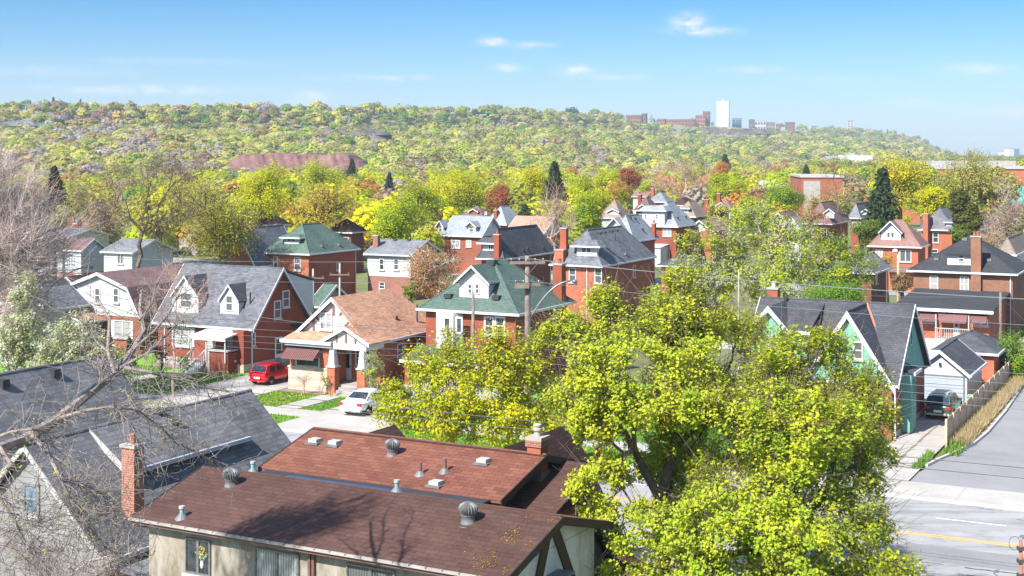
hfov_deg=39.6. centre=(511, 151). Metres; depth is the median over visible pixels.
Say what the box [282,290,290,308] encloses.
window
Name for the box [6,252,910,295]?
side street
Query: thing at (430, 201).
olive tree
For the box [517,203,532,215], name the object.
spruce tree
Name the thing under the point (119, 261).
window
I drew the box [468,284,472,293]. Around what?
window
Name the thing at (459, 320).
window
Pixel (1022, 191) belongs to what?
window
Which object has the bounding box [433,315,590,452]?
young maple
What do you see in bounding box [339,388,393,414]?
parked car
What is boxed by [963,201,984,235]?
cedar
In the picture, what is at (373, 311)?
bungalow
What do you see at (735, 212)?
lime tree
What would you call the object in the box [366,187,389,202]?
orange tree
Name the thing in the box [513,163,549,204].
yellow tree
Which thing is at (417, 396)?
parked car
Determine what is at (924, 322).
window
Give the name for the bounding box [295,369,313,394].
bare shrub
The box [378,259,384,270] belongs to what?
window
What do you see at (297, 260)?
window
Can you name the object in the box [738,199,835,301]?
budding tree
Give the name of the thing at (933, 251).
window
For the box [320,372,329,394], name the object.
young tree
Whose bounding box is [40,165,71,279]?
spruce tree
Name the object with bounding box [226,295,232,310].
window
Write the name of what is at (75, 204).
budding tree
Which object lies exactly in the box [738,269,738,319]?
wooden pole
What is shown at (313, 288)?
wooden pole
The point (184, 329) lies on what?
window
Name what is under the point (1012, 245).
distant house
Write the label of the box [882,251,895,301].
yellow shrub
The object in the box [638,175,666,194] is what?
lime tree
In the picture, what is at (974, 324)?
window
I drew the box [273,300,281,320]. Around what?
window
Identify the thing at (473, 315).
wooden pole
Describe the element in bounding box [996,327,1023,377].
ivy bush
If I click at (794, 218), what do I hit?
white house
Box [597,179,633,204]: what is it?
orange tree
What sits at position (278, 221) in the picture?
distant house
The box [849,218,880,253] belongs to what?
green shrub
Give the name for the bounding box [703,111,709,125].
ridge building
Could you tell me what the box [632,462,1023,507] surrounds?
pavement
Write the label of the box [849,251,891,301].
brick house
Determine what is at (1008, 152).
distant tower
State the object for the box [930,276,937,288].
window
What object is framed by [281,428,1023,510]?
kerb
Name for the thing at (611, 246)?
brick house
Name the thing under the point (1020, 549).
service pole
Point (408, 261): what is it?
overhead wire
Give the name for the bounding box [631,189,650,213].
distant house
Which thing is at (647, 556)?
pavement
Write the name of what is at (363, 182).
town wood
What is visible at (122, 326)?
window
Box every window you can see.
[22,481,40,520]
[93,288,100,304]
[112,288,119,304]
[112,320,130,339]
[116,254,123,264]
[175,327,189,347]
[180,293,191,307]
[182,537,210,575]
[207,340,215,348]
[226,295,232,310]
[228,337,231,346]
[251,332,256,347]
[254,547,299,575]
[273,256,277,266]
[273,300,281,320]
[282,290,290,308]
[293,257,300,271]
[294,358,319,369]
[318,312,332,331]
[346,562,395,575]
[354,350,371,367]
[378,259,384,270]
[378,283,384,289]
[393,259,398,270]
[397,343,402,360]
[416,338,422,346]
[443,317,450,333]
[450,240,460,248]
[456,317,462,333]
[465,240,471,247]
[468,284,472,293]
[469,226,473,231]
[475,284,479,293]
[484,316,493,336]
[488,245,492,250]
[494,316,505,335]
[568,268,575,283]
[581,247,590,252]
[593,268,602,284]
[632,265,636,278]
[662,229,671,236]
[821,228,826,237]
[853,341,864,361]
[875,274,878,284]
[876,250,882,256]
[899,250,911,262]
[909,325,912,345]
[913,378,915,395]
[922,321,937,324]
[930,249,937,256]
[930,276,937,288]
[933,232,938,243]
[958,255,963,261]
[960,276,968,289]
[972,319,988,327]
[1017,187,1023,204]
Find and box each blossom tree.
[0,255,57,372]
[29,302,106,365]
[81,330,148,384]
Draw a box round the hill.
[1,111,894,168]
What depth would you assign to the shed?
106.69 m
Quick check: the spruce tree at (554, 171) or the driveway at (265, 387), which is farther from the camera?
the spruce tree at (554, 171)
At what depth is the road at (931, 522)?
66.44 m
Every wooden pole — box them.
[312,269,323,314]
[329,263,349,295]
[471,292,474,438]
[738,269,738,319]
[999,292,1001,339]
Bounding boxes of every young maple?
[351,317,510,446]
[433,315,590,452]
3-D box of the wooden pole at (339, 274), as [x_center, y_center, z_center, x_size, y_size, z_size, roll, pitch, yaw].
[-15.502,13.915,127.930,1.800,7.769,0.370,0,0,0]
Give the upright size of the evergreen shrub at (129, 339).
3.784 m
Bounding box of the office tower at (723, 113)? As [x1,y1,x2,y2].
[717,90,729,127]
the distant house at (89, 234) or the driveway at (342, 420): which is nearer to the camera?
the driveway at (342, 420)
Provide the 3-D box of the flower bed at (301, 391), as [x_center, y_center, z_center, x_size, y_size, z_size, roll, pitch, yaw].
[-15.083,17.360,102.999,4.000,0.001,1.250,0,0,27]
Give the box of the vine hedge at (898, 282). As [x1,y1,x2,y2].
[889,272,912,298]
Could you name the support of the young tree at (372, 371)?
on the front lawn at (152, 361)
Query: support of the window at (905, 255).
in the brick house at (906, 240)
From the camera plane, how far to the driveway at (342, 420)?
91.63 m
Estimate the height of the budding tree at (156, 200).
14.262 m
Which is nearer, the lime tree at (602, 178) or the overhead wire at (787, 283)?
the overhead wire at (787, 283)
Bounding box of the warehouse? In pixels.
[838,155,872,160]
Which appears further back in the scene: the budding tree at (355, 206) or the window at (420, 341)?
the budding tree at (355, 206)
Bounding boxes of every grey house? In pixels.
[0,353,147,470]
[0,389,291,575]
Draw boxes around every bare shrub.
[0,507,147,575]
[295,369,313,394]
[323,377,337,396]
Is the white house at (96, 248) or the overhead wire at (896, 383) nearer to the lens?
the overhead wire at (896, 383)
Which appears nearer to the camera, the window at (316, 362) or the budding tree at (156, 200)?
the window at (316, 362)
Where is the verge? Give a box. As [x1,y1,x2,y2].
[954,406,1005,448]
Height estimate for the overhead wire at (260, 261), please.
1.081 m
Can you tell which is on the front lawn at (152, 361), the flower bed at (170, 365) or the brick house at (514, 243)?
the flower bed at (170, 365)
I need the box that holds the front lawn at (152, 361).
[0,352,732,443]
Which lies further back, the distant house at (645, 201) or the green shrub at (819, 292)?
the distant house at (645, 201)
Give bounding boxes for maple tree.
[520,236,787,575]
[584,303,942,575]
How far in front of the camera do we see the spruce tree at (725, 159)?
519.45 m
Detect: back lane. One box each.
[618,337,739,349]
[927,338,1023,362]
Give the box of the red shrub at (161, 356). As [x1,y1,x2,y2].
[154,342,172,387]
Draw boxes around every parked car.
[249,361,287,384]
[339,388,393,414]
[389,388,437,411]
[925,389,962,416]
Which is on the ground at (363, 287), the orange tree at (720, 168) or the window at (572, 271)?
the orange tree at (720, 168)
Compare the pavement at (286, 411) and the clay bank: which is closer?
the pavement at (286, 411)
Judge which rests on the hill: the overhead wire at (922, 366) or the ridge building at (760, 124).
the ridge building at (760, 124)
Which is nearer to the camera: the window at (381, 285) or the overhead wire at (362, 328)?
the overhead wire at (362, 328)
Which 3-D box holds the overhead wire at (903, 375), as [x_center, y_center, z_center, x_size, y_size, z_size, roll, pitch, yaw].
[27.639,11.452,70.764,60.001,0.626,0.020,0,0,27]
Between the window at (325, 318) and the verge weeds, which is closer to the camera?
the verge weeds
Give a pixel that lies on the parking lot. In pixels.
(1001, 442)
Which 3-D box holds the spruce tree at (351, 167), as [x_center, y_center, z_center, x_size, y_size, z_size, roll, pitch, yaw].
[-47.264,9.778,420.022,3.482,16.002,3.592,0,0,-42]
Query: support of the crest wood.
on the hill
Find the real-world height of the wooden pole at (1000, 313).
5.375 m
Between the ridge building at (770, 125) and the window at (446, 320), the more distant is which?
the ridge building at (770, 125)
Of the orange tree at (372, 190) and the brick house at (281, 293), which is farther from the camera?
the orange tree at (372, 190)
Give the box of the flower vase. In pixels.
[195,546,206,567]
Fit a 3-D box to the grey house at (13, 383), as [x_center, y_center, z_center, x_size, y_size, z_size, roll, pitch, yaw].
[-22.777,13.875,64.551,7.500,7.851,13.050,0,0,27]
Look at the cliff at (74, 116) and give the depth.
1065.35 m
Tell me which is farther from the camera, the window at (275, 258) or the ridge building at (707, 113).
the ridge building at (707, 113)
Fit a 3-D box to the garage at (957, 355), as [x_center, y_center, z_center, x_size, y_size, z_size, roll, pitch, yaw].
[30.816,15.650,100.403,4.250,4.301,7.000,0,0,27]
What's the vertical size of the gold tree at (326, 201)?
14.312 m
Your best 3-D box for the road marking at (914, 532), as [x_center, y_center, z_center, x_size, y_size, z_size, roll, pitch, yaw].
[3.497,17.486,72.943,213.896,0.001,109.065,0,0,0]
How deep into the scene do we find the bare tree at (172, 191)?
149.93 m
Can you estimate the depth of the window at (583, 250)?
144.93 m
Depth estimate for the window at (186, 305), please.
116.37 m
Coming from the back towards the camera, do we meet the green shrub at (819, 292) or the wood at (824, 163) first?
the wood at (824, 163)
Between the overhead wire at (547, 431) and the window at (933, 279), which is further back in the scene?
the window at (933, 279)
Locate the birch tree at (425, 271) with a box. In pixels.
[399,241,464,299]
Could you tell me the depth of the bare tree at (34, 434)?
31.11 m
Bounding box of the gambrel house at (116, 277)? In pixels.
[65,262,193,355]
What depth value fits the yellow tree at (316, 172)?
288.39 m
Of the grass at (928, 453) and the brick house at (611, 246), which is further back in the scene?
the brick house at (611, 246)
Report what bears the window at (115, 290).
in the gambrel house at (116, 277)
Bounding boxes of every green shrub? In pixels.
[173,352,189,371]
[401,281,422,302]
[798,278,868,300]
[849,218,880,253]
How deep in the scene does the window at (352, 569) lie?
42.72 m
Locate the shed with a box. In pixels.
[929,330,1008,384]
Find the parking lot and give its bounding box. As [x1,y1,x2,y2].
[892,386,1023,492]
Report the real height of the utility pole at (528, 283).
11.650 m
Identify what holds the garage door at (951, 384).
in the garage at (957, 355)
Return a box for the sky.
[0,0,1023,155]
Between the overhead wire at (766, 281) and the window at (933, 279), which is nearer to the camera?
the overhead wire at (766, 281)
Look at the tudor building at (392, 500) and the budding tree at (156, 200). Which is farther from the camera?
the budding tree at (156, 200)
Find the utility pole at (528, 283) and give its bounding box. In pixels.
[510,255,576,439]
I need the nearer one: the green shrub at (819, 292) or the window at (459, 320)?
the window at (459, 320)
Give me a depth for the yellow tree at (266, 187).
224.02 m
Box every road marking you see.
[605,497,1015,546]
[607,496,1023,545]
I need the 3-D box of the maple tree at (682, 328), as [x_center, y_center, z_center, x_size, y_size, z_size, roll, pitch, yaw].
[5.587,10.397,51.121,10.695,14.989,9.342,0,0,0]
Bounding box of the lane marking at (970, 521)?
[939,518,1005,525]
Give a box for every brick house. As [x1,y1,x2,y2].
[151,263,315,374]
[227,224,287,266]
[264,223,360,293]
[399,258,576,400]
[435,215,500,273]
[461,206,491,215]
[475,224,553,283]
[491,206,516,227]
[549,224,656,321]
[605,214,659,282]
[638,201,696,264]
[679,197,709,222]
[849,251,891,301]
[867,219,929,290]
[896,232,1023,346]
[918,207,957,258]
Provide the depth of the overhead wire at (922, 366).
73.66 m
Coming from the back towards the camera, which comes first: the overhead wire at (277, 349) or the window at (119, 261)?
the window at (119, 261)
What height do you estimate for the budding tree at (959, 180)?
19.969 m
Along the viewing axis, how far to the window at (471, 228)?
203.44 m
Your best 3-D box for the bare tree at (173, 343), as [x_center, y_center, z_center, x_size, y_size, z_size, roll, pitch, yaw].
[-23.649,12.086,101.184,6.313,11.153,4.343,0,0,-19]
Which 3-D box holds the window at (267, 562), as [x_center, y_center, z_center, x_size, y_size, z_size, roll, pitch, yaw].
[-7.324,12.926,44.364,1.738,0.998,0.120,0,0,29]
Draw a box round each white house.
[0,279,90,363]
[59,237,105,276]
[100,238,176,271]
[363,232,442,300]
[692,218,729,261]
[781,215,804,260]
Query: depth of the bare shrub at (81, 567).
49.92 m
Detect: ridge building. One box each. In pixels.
[626,115,642,122]
[641,113,646,122]
[657,119,665,124]
[666,119,695,126]
[695,115,705,125]
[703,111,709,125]
[732,118,741,127]
[749,119,754,128]
[755,121,765,128]
[766,122,774,129]
[776,123,780,129]
[785,122,794,130]
[847,120,853,129]
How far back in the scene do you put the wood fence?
92.93 m
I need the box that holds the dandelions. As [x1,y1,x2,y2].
[259,391,306,404]
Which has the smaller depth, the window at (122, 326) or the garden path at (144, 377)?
the garden path at (144, 377)
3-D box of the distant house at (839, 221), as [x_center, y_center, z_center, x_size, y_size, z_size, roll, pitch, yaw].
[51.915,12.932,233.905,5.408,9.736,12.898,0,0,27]
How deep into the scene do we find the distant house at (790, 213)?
253.67 m
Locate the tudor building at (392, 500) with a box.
[128,423,664,575]
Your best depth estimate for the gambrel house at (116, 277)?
123.75 m
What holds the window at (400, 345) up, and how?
in the bungalow at (373, 311)
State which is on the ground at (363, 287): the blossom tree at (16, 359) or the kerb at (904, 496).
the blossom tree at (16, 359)
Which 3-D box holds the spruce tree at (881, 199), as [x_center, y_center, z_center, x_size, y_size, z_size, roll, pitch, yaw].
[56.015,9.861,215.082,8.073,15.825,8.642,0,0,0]
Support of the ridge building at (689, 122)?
on the hill
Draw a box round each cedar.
[948,187,971,224]
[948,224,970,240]
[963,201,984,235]
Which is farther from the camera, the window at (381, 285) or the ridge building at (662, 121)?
the ridge building at (662, 121)
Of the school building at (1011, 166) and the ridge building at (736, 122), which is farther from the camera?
the ridge building at (736, 122)
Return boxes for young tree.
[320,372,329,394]
[359,349,384,387]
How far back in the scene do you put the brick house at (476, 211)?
258.08 m
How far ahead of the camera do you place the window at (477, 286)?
103.57 m
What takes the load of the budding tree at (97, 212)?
on the ground at (363, 287)
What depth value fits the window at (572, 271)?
145.29 m
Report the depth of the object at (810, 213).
225.08 m
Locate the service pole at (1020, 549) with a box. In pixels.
[1009,536,1023,575]
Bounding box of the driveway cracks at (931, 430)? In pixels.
[881,416,947,476]
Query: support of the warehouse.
on the ground at (363, 287)
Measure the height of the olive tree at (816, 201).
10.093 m
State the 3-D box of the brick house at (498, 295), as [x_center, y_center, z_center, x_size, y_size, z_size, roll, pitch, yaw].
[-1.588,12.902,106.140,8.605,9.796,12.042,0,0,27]
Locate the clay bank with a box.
[225,153,367,169]
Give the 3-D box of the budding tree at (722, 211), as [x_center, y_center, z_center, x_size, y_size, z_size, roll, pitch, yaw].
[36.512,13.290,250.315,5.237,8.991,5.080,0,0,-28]
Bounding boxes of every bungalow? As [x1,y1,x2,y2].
[280,288,425,396]
[508,215,562,269]
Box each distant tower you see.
[1005,149,1013,156]
[1014,149,1018,155]
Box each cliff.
[0,120,37,126]
[69,111,134,118]
[267,128,391,140]
[687,127,772,135]
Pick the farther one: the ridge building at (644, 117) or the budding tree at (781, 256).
the ridge building at (644, 117)
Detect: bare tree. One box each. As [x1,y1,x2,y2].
[0,127,105,342]
[0,247,274,575]
[40,128,228,267]
[136,248,218,396]
[526,175,588,259]
[814,154,860,212]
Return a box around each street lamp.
[45,266,93,364]
[892,249,898,301]
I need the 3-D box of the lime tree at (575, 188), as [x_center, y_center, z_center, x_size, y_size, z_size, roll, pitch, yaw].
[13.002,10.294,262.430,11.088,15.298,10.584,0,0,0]
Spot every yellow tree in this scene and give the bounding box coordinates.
[228,159,292,225]
[293,155,346,197]
[422,168,489,212]
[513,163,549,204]
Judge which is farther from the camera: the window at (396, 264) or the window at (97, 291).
the window at (396, 264)
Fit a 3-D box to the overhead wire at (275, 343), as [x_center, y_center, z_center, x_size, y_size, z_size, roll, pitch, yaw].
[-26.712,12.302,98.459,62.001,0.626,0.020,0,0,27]
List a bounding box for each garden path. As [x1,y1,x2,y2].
[134,374,156,380]
[277,395,338,408]
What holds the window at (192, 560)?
in the tudor building at (392, 500)
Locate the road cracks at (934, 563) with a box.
[629,484,1019,575]
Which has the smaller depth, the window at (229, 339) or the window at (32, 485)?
the window at (32, 485)
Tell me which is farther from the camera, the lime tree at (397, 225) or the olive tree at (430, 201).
the olive tree at (430, 201)
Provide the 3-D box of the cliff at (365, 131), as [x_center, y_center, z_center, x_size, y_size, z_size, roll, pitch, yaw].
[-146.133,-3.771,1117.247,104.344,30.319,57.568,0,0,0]
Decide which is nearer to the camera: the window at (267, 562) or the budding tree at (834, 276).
the window at (267, 562)
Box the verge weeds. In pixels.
[938,403,998,455]
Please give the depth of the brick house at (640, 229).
187.65 m
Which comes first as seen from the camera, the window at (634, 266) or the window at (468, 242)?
the window at (634, 266)
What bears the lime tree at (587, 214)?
on the ground at (363, 287)
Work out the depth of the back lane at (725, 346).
128.48 m
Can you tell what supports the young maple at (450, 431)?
on the ground at (363, 287)
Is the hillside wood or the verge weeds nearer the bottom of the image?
the verge weeds
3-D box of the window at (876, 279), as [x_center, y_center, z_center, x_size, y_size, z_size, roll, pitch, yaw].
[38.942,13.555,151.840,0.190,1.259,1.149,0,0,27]
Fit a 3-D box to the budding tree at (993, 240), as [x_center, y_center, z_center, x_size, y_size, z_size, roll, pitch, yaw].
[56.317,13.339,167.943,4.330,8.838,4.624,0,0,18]
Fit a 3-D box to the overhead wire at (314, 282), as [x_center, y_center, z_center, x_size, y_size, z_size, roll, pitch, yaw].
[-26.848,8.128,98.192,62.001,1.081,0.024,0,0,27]
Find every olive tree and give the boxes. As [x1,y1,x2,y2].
[391,179,447,226]
[804,191,830,214]
[826,181,860,225]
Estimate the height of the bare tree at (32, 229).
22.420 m
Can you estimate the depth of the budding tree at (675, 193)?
344.70 m
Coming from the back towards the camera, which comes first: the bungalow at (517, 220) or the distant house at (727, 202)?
the distant house at (727, 202)
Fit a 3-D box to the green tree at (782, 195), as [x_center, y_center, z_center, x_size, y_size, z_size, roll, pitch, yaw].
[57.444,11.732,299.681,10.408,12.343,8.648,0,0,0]
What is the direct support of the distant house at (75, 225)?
on the ground at (363, 287)
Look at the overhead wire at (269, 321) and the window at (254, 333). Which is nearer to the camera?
the overhead wire at (269, 321)
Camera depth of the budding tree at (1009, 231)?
187.94 m
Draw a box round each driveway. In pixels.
[140,366,287,412]
[278,394,448,432]
[863,415,948,480]
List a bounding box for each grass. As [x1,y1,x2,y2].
[689,422,934,472]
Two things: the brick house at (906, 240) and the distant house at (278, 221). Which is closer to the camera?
the brick house at (906, 240)
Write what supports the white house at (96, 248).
on the ground at (363, 287)
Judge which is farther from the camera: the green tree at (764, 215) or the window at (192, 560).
the green tree at (764, 215)
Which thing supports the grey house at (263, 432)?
on the ground at (363, 287)
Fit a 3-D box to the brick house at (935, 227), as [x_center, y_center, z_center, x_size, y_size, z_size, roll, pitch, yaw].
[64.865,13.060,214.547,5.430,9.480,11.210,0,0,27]
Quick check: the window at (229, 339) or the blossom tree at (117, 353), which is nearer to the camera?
the blossom tree at (117, 353)
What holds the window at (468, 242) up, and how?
in the brick house at (463, 234)
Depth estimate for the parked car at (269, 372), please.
106.08 m
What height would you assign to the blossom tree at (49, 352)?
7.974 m
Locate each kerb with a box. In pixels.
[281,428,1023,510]
[626,535,931,575]
[925,388,1020,467]
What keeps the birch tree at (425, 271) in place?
on the ground at (363, 287)
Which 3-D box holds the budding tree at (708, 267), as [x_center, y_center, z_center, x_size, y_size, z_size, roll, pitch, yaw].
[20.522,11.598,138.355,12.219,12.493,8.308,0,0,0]
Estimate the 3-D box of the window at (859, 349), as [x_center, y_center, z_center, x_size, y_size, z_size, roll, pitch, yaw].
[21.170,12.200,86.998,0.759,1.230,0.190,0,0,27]
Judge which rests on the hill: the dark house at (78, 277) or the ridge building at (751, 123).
the ridge building at (751, 123)
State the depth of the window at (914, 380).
88.34 m
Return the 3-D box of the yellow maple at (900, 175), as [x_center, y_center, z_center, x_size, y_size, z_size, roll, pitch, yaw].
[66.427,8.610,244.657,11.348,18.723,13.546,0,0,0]
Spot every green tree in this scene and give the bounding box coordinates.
[751,205,769,250]
[762,183,808,210]
[926,172,971,212]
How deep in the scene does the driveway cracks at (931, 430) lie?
85.30 m
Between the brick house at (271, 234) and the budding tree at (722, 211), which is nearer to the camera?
the brick house at (271, 234)
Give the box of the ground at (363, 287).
[5,187,1023,575]
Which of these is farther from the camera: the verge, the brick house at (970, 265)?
the brick house at (970, 265)
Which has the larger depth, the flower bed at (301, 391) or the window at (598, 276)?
the window at (598, 276)
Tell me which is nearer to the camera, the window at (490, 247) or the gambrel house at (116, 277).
the gambrel house at (116, 277)
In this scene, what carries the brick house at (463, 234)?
on the ground at (363, 287)
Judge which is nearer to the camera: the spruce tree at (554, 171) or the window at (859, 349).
the window at (859, 349)
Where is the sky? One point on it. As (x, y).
(947, 73)
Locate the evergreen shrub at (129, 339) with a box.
[125,337,137,376]
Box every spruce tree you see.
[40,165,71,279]
[346,158,357,174]
[384,172,396,192]
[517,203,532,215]
[541,160,571,202]
[721,153,732,170]
[801,164,811,173]
[856,165,900,244]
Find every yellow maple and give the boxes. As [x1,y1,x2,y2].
[867,148,932,218]
[911,183,952,218]
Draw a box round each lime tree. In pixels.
[363,192,437,240]
[563,166,611,235]
[563,189,604,231]
[593,168,621,188]
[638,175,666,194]
[701,170,750,205]
[730,194,768,246]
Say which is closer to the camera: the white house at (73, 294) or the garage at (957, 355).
the garage at (957, 355)
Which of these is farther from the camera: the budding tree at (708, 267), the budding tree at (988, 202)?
the budding tree at (988, 202)
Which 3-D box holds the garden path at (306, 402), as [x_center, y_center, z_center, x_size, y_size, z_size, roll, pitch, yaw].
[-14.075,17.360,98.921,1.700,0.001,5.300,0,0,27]
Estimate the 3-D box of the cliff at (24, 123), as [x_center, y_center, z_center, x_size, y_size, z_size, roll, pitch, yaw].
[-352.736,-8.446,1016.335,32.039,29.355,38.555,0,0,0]
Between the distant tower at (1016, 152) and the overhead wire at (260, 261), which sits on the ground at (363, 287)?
the distant tower at (1016, 152)
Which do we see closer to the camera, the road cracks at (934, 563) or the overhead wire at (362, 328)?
the road cracks at (934, 563)
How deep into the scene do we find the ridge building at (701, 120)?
2536.14 m
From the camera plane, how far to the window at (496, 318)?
102.02 m
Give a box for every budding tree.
[58,182,93,227]
[79,200,124,230]
[131,180,203,244]
[173,170,267,264]
[342,203,364,216]
[641,152,723,200]
[664,213,777,327]
[705,202,733,225]
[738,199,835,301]
[790,218,883,300]
[902,160,944,234]
[932,146,1007,206]
[965,162,1023,219]
[976,228,1006,248]
[978,174,1023,247]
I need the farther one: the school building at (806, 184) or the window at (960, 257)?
the school building at (806, 184)
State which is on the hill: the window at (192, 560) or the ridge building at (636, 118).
the ridge building at (636, 118)
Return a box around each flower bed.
[151,363,187,367]
[278,388,327,394]
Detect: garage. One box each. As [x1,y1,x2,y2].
[314,283,347,312]
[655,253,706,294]
[924,338,986,405]
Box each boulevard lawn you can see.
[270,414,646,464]
[624,538,868,570]
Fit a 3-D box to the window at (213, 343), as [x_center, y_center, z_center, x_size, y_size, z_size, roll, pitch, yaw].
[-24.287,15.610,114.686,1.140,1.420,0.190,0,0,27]
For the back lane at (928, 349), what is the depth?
126.44 m
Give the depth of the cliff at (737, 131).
2381.95 m
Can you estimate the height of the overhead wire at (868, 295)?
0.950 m
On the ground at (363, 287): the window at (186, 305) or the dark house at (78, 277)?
the dark house at (78, 277)
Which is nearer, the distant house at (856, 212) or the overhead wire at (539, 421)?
the overhead wire at (539, 421)
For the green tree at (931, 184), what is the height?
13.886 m
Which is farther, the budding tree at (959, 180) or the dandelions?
the budding tree at (959, 180)
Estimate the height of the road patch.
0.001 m
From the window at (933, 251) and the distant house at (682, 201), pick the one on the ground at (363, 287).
the distant house at (682, 201)
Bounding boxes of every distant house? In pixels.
[37,228,112,275]
[68,201,110,243]
[255,214,291,230]
[330,219,368,272]
[599,199,629,226]
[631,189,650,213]
[632,192,655,216]
[650,186,675,204]
[675,197,690,206]
[715,191,736,233]
[759,180,777,187]
[770,210,797,247]
[803,200,851,260]
[848,201,873,251]
[965,211,994,243]
[999,232,1023,260]
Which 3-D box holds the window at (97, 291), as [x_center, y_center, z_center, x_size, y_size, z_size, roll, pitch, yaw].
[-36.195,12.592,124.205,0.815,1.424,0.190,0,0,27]
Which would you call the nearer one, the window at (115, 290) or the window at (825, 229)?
the window at (115, 290)
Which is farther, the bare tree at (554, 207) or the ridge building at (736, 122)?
the ridge building at (736, 122)
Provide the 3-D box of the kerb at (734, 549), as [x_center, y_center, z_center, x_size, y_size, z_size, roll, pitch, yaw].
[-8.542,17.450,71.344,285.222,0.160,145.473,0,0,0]
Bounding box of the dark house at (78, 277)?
[67,273,93,281]
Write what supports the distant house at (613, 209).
on the ground at (363, 287)
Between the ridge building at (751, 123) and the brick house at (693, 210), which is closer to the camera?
the brick house at (693, 210)
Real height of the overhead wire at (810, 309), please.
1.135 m
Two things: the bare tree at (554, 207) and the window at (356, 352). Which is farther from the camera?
the bare tree at (554, 207)
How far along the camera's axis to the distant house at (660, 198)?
328.67 m
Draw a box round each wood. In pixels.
[0,99,957,180]
[1,158,1023,255]
[19,102,942,148]
[795,154,1023,170]
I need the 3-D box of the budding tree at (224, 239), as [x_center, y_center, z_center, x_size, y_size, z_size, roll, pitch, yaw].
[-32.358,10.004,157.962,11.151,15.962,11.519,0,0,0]
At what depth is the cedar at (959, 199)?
204.28 m
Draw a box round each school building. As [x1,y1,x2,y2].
[789,174,843,214]
[888,161,1023,223]
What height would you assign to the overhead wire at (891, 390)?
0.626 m
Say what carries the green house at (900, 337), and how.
on the ground at (363, 287)
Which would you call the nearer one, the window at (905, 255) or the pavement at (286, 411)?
the pavement at (286, 411)
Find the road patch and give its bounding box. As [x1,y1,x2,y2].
[896,542,1023,571]
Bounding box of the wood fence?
[945,360,1013,447]
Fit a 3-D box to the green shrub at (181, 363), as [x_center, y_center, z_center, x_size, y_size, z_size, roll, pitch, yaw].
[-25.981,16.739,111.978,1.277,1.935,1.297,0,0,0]
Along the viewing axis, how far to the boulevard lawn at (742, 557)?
62.85 m
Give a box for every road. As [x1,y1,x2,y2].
[283,431,1023,575]
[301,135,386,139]
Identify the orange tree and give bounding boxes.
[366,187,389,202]
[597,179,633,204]
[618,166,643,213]
[708,161,729,176]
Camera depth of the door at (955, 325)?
126.88 m
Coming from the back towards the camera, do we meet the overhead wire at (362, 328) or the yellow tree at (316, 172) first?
the yellow tree at (316, 172)
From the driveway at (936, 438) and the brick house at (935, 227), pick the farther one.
the brick house at (935, 227)
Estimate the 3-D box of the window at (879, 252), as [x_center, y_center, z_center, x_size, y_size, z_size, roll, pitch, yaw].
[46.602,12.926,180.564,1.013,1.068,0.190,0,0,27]
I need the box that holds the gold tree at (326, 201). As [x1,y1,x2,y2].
[282,178,361,229]
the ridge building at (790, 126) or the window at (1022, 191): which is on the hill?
the ridge building at (790, 126)
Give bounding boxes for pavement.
[136,393,649,452]
[630,544,860,575]
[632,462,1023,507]
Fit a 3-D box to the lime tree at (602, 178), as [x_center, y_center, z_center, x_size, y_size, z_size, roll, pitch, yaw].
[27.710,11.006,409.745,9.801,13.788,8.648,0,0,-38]
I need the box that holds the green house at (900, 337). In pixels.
[738,281,930,440]
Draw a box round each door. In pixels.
[275,336,281,361]
[346,350,350,379]
[924,376,962,405]
[953,323,958,336]
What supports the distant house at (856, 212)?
on the ground at (363, 287)
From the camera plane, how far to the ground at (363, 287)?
185.05 m
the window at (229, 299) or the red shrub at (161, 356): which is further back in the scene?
the window at (229, 299)
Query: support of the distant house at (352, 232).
on the ground at (363, 287)
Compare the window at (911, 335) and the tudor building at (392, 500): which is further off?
the window at (911, 335)
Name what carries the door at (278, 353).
in the brick house at (281, 293)
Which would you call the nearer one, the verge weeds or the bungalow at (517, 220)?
the verge weeds
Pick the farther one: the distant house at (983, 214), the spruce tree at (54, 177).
the distant house at (983, 214)
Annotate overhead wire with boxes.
[4,367,1023,467]
[7,270,524,282]
[10,252,506,261]
[22,253,524,261]
[50,322,465,345]
[51,316,516,339]
[52,328,502,353]
[60,309,524,330]
[110,338,439,357]
[133,388,1023,478]
[254,316,521,331]
[525,258,1015,298]
[525,280,1017,324]
[530,258,1020,298]
[532,361,1023,409]
[543,341,1020,384]
[545,349,1021,393]
[546,356,1022,401]
[614,339,1019,373]
[717,261,1020,268]
[752,288,998,296]

